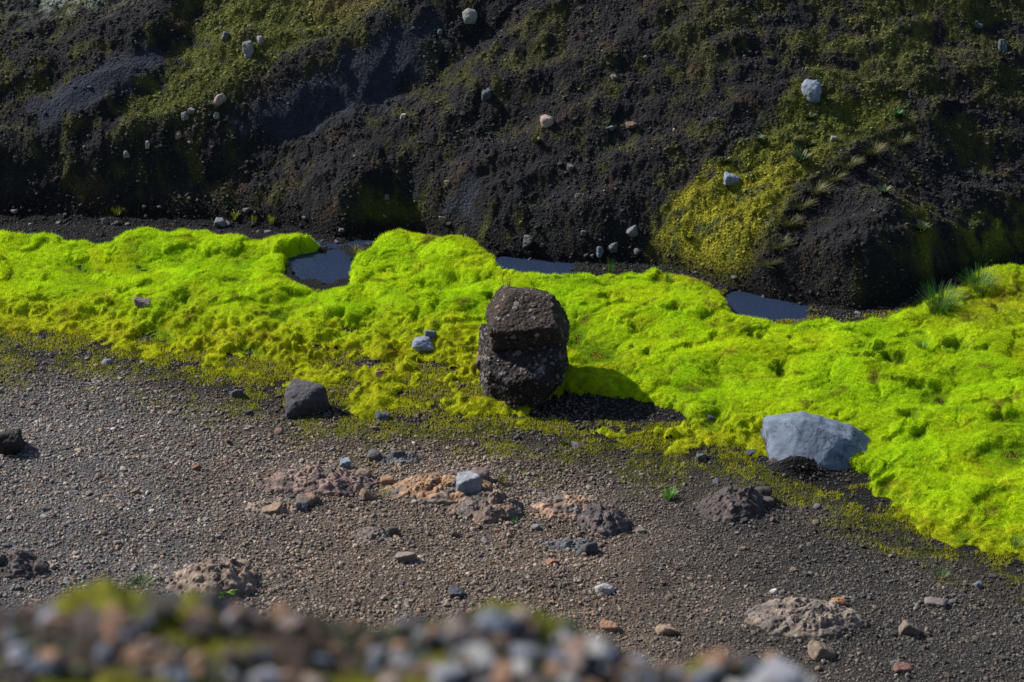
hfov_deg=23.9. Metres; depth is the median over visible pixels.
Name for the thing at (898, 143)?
grass tuft
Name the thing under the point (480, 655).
stone
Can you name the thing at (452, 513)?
stone
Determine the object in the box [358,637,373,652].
stone
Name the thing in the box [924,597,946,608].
stone
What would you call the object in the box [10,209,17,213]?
stone
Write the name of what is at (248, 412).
stone
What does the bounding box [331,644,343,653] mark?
stone
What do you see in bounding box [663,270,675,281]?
grass tuft
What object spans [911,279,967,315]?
grass tuft
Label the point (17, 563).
rock outcrop
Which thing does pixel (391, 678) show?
stone
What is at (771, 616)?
rock outcrop
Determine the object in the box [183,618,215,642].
stone
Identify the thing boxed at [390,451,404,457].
stone
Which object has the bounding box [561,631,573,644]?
stone
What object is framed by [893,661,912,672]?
stone
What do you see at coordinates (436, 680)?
stone
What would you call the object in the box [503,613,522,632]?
stone
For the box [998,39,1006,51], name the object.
stone
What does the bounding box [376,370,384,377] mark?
stone
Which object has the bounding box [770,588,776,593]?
stone
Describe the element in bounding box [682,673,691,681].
stone
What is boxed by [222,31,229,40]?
stone
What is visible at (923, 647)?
stone
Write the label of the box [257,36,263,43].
stone
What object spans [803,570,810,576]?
stone
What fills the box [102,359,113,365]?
stone
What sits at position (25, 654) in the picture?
ridge gravel
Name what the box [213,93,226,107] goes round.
stone
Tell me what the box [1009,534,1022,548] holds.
grass tuft
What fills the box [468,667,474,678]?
stone
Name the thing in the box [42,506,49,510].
stone
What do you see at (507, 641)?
stone
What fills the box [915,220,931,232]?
leafy plant
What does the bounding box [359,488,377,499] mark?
stone
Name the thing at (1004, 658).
stone
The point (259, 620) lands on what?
stone
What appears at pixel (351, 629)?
stone
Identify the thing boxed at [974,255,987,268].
grass tuft
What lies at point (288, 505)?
rock outcrop
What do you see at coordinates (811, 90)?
stone
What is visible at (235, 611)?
stone
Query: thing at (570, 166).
stone
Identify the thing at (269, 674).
stone
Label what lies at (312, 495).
stone
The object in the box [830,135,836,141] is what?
stone
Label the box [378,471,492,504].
rock outcrop
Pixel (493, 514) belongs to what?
stone
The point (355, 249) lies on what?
moss tuft
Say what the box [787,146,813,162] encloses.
leafy plant
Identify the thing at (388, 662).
stone
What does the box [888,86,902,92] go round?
leafy plant
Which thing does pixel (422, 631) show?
stone
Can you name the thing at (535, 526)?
stone
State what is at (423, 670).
stone
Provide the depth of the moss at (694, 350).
19.91 m
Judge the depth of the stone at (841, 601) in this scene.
16.15 m
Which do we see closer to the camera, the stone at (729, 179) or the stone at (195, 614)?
the stone at (195, 614)
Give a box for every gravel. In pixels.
[0,586,819,681]
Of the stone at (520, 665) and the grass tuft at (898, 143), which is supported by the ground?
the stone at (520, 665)
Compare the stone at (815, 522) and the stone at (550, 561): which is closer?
the stone at (550, 561)
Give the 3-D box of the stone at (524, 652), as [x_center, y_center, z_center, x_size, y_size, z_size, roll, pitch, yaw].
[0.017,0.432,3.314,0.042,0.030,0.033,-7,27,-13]
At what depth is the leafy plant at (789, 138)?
21.45 m
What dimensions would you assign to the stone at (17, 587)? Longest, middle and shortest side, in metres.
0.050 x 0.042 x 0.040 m
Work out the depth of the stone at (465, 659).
3.27 m
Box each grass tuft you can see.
[123,568,158,590]
[374,487,390,498]
[493,471,509,483]
[607,260,615,272]
[660,484,676,499]
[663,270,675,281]
[746,252,784,267]
[756,234,794,249]
[771,211,804,226]
[783,195,818,209]
[799,179,834,194]
[814,169,847,182]
[831,153,863,168]
[861,139,890,155]
[886,132,913,145]
[896,533,912,544]
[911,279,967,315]
[913,338,927,349]
[929,566,950,580]
[953,263,1004,293]
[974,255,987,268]
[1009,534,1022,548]
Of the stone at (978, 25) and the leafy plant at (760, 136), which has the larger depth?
the stone at (978, 25)
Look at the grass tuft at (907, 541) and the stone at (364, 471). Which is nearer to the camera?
the grass tuft at (907, 541)
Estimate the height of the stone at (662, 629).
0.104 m
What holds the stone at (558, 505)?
on the ground
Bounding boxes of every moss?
[0,0,1023,292]
[0,226,1023,555]
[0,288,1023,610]
[3,571,752,681]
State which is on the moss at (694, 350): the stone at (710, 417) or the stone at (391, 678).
the stone at (710, 417)
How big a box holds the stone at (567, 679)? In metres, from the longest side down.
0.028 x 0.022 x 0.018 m
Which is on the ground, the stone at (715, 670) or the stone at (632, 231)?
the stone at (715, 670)
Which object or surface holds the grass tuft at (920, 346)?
on the moss at (694, 350)
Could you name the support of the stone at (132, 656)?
on the ground
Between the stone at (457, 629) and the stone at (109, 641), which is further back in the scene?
the stone at (457, 629)
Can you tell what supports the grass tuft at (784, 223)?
on the hillside
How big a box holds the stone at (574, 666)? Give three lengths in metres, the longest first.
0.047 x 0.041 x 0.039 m
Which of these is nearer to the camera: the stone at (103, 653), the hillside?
the stone at (103, 653)
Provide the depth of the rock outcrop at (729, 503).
17.45 m
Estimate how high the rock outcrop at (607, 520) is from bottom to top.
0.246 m
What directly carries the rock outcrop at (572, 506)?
on the ground
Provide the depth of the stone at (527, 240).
21.39 m
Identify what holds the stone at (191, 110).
on the hillside
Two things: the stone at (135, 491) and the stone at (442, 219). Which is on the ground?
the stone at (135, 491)
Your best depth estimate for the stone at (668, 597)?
16.24 m
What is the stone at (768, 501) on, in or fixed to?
on the ground
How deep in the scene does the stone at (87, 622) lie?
3.31 m
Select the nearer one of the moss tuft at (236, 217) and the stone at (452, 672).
the stone at (452, 672)
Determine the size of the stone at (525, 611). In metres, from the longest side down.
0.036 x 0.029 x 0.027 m
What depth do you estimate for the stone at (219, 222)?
22.00 m
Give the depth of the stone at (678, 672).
3.46 m
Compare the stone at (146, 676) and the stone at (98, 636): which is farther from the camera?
the stone at (98, 636)
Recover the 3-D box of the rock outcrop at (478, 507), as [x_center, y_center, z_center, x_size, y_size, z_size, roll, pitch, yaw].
[-0.191,1.210,17.402,0.597,0.274,0.436,0,28,0]
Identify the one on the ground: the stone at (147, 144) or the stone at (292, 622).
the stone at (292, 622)
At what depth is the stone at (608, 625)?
15.83 m
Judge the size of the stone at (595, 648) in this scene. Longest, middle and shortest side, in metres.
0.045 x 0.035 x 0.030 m
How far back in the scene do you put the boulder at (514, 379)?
18.94 m
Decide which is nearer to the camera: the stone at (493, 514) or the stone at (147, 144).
the stone at (493, 514)
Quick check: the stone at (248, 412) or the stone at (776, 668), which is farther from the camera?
the stone at (248, 412)
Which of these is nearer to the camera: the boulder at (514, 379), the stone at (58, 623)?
the stone at (58, 623)
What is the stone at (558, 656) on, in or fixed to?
on the ground
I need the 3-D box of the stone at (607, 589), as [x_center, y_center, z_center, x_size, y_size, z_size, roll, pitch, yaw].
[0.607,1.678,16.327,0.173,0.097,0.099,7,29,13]
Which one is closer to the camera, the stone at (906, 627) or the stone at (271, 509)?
the stone at (906, 627)
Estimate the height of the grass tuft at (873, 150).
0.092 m
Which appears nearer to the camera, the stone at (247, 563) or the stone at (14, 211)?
the stone at (247, 563)
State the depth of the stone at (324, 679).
3.25 m
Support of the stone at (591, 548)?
on the ground
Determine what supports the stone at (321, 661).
on the ground
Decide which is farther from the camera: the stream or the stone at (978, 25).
the stone at (978, 25)
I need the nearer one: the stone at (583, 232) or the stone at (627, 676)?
the stone at (627, 676)
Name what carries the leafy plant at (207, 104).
on the hillside
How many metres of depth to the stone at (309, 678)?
3.24 m
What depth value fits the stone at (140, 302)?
20.32 m
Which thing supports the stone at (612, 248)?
on the hillside
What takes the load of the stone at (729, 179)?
on the hillside
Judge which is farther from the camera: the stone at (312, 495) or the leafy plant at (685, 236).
the leafy plant at (685, 236)
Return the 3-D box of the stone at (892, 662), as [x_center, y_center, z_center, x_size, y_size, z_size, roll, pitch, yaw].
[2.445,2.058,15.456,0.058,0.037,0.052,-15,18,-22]
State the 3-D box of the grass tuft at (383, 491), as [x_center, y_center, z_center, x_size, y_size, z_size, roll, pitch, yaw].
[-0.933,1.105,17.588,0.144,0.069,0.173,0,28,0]
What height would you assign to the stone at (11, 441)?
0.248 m
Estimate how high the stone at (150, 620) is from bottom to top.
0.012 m
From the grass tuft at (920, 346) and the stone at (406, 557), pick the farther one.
the grass tuft at (920, 346)
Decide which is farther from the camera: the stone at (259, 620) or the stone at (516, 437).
the stone at (516, 437)
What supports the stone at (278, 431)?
on the ground
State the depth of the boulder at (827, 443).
18.23 m
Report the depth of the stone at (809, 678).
3.48 m
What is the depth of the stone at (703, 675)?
3.43 m
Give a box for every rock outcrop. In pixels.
[0,548,49,579]
[164,558,261,597]
[246,497,308,514]
[256,464,379,496]
[351,527,391,542]
[376,451,422,464]
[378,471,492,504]
[445,470,467,474]
[447,489,523,523]
[532,495,596,518]
[542,537,598,550]
[576,503,630,535]
[697,485,764,522]
[744,596,868,640]
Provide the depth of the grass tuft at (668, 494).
17.70 m
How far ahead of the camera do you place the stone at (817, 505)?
17.60 m
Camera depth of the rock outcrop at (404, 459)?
18.18 m
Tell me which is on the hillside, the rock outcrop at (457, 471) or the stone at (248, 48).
the stone at (248, 48)
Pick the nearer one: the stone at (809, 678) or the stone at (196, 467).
the stone at (809, 678)
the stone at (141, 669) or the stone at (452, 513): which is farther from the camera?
the stone at (452, 513)
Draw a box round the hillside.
[0,0,1023,302]
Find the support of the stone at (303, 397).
on the ground
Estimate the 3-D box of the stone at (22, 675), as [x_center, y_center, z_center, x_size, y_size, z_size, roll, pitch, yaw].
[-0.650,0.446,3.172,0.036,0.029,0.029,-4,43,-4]
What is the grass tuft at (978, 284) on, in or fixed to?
on the moss at (694, 350)
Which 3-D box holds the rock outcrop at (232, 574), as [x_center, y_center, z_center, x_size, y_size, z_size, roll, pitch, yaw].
[-2.031,1.624,16.364,0.703,0.330,0.580,0,28,0]
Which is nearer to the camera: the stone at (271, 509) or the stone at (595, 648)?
the stone at (595, 648)
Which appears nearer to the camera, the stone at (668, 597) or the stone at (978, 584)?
the stone at (668, 597)
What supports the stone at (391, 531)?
on the ground
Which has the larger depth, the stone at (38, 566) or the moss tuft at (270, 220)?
the moss tuft at (270, 220)
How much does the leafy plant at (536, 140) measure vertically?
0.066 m
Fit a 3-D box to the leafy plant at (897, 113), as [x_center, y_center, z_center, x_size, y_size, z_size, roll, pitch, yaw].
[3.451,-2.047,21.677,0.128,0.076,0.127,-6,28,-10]
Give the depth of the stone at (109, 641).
3.26 m
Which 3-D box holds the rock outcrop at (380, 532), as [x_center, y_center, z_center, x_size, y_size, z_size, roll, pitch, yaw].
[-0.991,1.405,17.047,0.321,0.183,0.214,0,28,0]
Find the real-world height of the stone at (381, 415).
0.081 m
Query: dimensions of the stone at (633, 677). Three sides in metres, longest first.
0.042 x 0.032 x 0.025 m
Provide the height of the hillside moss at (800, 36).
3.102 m
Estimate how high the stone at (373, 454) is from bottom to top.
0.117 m
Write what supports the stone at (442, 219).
on the hillside
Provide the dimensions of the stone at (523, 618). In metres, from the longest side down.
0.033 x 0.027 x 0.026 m
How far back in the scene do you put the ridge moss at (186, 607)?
3.37 m
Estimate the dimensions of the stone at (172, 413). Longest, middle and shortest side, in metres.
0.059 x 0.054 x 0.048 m
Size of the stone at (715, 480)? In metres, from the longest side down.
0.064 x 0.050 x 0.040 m
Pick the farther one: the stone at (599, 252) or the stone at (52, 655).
the stone at (599, 252)
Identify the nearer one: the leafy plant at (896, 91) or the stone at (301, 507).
the stone at (301, 507)
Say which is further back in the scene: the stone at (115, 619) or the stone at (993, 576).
the stone at (993, 576)
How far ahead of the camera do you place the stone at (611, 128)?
21.72 m
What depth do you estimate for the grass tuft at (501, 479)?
17.79 m
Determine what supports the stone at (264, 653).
on the ground
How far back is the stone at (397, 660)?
3.35 m
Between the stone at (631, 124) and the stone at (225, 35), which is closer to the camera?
the stone at (631, 124)
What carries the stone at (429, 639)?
on the ground
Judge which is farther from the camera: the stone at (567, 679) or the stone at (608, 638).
the stone at (608, 638)
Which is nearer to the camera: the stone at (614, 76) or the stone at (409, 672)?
the stone at (409, 672)
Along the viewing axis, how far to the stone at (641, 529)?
17.17 m
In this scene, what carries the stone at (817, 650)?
on the ground
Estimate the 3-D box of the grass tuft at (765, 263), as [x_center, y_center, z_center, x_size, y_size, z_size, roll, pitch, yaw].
[2.190,-0.696,20.732,0.351,0.089,0.334,0,28,0]
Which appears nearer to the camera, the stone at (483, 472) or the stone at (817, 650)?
the stone at (817, 650)
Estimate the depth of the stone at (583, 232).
21.32 m
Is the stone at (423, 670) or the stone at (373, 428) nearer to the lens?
the stone at (423, 670)
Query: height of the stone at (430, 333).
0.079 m
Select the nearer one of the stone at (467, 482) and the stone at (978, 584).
the stone at (978, 584)
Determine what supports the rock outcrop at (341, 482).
on the ground
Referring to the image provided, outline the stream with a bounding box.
[284,241,808,322]
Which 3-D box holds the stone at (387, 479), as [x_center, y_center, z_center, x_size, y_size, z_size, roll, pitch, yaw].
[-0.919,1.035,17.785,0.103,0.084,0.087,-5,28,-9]
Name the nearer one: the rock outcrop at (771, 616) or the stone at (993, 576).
the rock outcrop at (771, 616)
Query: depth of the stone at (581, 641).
3.39 m
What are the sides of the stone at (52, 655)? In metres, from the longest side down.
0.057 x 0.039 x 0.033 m
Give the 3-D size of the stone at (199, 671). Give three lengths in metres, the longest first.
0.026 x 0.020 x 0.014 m
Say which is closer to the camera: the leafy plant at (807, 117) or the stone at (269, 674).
the stone at (269, 674)
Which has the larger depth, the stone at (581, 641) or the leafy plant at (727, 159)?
the leafy plant at (727, 159)
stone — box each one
[0,429,23,455]
[3,542,9,547]
[6,670,29,681]
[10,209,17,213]
[15,585,21,590]
[32,657,60,676]
[33,561,47,571]
[35,648,61,663]
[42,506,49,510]
[46,617,69,629]
[72,604,103,636]
[83,673,97,681]
[93,642,113,666]
[94,631,103,641]
[101,602,129,641]
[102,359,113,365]
[103,636,114,646]
[123,150,129,157]
[123,647,146,664]
[130,488,138,494]
[133,297,150,307]
[135,663,150,676]
[140,671,149,680]
[144,614,155,625]
[145,141,149,148]
[146,596,180,617]
[154,652,181,671]
[169,411,177,415]
[169,664,192,681]
[175,131,181,138]
[181,111,188,120]
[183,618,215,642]
[187,608,217,633]
[188,107,194,113]
[190,665,205,680]
[192,464,201,469]
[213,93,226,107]
[213,112,218,118]
[214,217,225,226]
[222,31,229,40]
[225,606,240,621]
[229,389,243,397]
[237,559,250,568]
[242,40,253,58]
[242,208,250,212]
[243,409,252,414]
[247,612,267,628]
[247,667,280,681]
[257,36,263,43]
[258,647,269,658]
[261,502,282,515]
[274,428,282,434]
[277,613,304,631]
[284,378,329,418]
[294,502,307,511]
[296,494,313,506]
[301,673,321,681]
[306,491,316,502]
[314,654,332,667]
[320,676,328,681]
[322,468,334,478]
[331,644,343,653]
[340,457,350,467]
[346,624,357,636]
[356,468,371,477]
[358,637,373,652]
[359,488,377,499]
[366,448,380,461]
[367,533,375,540]
[369,426,377,430]
[375,411,389,421]
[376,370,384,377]
[378,674,401,681]
[380,475,394,485]
[385,527,397,535]
[386,657,391,666]
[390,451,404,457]
[390,651,413,671]
[395,552,416,562]
[396,645,412,654]
[403,663,420,680]
[411,336,433,352]
[415,658,435,679]
[417,628,425,635]
[418,632,439,646]
[424,330,435,337]
[430,678,442,681]
[431,663,471,681]
[439,216,446,223]
[446,616,468,641]
[448,586,462,598]
[449,510,456,517]
[451,530,457,536]
[456,471,480,493]
[460,654,471,664]
[462,8,477,23]
[464,643,494,673]
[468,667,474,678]
[472,467,488,480]
[474,609,510,636]
[476,355,480,368]
[481,88,491,101]
[481,537,488,544]
[489,512,497,516]
[492,659,517,681]
[496,635,514,647]
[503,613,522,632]
[510,644,540,660]
[511,606,532,621]
[511,658,529,676]
[513,434,519,440]
[514,614,527,628]
[523,235,532,247]
[530,524,539,529]
[538,492,546,498]
[540,114,553,127]
[546,559,557,564]
[546,648,569,669]
[553,503,564,508]
[558,676,577,681]
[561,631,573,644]
[563,645,584,677]
[567,164,573,169]
[571,441,581,449]
[571,637,588,650]
[577,547,584,554]
[580,542,597,554]
[581,230,586,235]
[585,636,613,662]
[594,583,614,594]
[596,246,603,257]
[596,634,613,646]
[599,619,619,631]
[599,667,608,674]
[606,126,614,130]
[607,242,617,252]
[610,74,618,79]
[622,671,651,681]
[625,121,637,128]
[626,225,637,236]
[628,674,639,681]
[633,248,639,254]
[635,526,646,532]
[655,624,678,634]
[665,594,673,600]
[670,667,687,679]
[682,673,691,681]
[690,668,714,681]
[696,453,707,460]
[701,648,730,680]
[706,414,713,421]
[707,662,725,678]
[712,478,718,484]
[723,172,739,185]
[741,517,748,522]
[746,449,755,455]
[747,656,806,681]
[755,486,771,496]
[762,496,774,506]
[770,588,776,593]
[775,679,794,681]
[801,79,821,102]
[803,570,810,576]
[806,674,814,681]
[807,640,835,660]
[812,519,818,524]
[813,503,820,508]
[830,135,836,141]
[831,597,845,605]
[890,631,897,636]
[890,660,898,665]
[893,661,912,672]
[898,620,920,636]
[919,645,926,649]
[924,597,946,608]
[949,599,956,603]
[973,23,982,28]
[973,581,982,588]
[988,573,997,578]
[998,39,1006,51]
[1001,655,1008,660]
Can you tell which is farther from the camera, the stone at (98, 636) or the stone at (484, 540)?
the stone at (484, 540)
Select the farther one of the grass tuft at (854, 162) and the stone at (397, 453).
the grass tuft at (854, 162)
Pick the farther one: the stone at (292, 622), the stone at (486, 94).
the stone at (486, 94)
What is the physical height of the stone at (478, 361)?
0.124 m
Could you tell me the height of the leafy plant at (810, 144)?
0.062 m
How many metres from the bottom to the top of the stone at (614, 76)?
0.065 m
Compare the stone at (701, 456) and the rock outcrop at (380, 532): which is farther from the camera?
the stone at (701, 456)
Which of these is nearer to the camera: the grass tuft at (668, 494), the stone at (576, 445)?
the grass tuft at (668, 494)
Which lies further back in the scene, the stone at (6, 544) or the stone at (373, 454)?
the stone at (373, 454)
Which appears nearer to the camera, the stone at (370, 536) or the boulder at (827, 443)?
the stone at (370, 536)
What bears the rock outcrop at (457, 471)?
on the ground
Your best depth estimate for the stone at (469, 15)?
22.46 m
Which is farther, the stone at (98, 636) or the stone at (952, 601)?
the stone at (952, 601)
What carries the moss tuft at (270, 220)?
on the ground
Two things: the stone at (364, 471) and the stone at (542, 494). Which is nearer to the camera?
the stone at (542, 494)
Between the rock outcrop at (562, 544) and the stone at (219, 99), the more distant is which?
the stone at (219, 99)
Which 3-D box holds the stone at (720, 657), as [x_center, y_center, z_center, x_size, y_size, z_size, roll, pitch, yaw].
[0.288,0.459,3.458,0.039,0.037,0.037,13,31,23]
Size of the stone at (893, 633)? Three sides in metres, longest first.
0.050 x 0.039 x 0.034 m
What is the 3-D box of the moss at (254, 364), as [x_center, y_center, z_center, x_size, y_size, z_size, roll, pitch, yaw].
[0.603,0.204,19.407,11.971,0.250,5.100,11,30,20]
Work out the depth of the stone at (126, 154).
22.17 m
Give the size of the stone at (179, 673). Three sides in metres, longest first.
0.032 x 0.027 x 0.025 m
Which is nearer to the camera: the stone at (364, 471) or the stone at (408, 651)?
the stone at (408, 651)
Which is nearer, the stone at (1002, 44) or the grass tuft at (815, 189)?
the grass tuft at (815, 189)
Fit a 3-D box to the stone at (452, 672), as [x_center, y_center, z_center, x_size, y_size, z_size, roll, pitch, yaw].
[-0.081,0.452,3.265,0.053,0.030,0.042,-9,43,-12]
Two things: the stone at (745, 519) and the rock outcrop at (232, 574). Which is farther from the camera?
the stone at (745, 519)
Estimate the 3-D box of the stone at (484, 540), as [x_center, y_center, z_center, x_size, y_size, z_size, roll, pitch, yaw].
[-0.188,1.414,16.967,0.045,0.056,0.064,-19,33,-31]
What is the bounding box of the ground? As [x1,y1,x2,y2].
[0,206,1023,681]
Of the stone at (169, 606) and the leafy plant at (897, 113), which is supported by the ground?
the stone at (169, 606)
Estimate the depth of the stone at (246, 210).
22.05 m
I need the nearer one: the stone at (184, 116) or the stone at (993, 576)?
the stone at (993, 576)
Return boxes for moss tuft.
[229,210,238,219]
[265,216,273,223]
[351,243,362,253]
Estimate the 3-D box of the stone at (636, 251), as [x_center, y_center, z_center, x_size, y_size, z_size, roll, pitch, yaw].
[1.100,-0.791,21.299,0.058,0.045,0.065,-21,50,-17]
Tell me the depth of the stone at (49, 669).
3.18 m
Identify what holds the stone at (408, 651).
on the ground
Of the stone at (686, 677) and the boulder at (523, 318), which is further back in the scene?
the boulder at (523, 318)
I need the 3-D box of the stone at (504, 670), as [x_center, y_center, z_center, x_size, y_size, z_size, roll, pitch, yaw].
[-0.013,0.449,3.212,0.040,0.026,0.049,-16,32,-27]
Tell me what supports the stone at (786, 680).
on the ground
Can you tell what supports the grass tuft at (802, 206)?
on the hillside
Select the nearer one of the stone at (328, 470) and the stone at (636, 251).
the stone at (328, 470)
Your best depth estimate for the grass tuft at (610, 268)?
21.10 m
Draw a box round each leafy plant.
[202,101,213,106]
[532,136,539,143]
[683,232,693,239]
[717,156,729,161]
[751,133,766,141]
[784,133,801,141]
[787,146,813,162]
[801,112,816,118]
[805,140,814,146]
[874,184,892,193]
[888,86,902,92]
[889,107,903,117]
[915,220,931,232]
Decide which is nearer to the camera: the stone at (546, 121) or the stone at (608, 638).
the stone at (608, 638)
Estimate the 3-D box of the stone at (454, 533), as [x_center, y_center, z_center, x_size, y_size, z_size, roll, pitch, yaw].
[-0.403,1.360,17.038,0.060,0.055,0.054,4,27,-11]
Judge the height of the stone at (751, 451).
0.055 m
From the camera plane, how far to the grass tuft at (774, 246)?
20.73 m
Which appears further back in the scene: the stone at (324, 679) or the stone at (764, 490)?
the stone at (764, 490)
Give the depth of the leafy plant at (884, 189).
20.96 m
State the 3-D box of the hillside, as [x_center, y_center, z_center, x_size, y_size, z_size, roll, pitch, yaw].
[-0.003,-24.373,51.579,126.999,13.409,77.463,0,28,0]
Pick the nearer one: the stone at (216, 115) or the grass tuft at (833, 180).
the grass tuft at (833, 180)
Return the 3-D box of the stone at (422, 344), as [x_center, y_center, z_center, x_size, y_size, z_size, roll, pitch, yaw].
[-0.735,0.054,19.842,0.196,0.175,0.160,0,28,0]
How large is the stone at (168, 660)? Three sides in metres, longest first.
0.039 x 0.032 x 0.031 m
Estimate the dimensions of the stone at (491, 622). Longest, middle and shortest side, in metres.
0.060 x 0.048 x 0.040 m
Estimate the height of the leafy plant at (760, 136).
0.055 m
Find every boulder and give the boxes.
[478,324,568,409]
[485,285,570,350]
[760,411,870,470]
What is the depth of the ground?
17.06 m
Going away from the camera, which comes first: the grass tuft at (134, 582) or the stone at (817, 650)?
the stone at (817, 650)
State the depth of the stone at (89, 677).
3.18 m
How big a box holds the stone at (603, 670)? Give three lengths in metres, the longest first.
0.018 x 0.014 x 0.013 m
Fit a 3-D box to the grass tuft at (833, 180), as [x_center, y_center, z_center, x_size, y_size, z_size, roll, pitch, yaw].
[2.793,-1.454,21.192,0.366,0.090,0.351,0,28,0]
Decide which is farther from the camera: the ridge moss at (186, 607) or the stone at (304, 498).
the stone at (304, 498)
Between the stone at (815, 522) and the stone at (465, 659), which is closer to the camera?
the stone at (465, 659)
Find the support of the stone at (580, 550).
on the ground
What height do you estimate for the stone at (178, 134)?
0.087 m

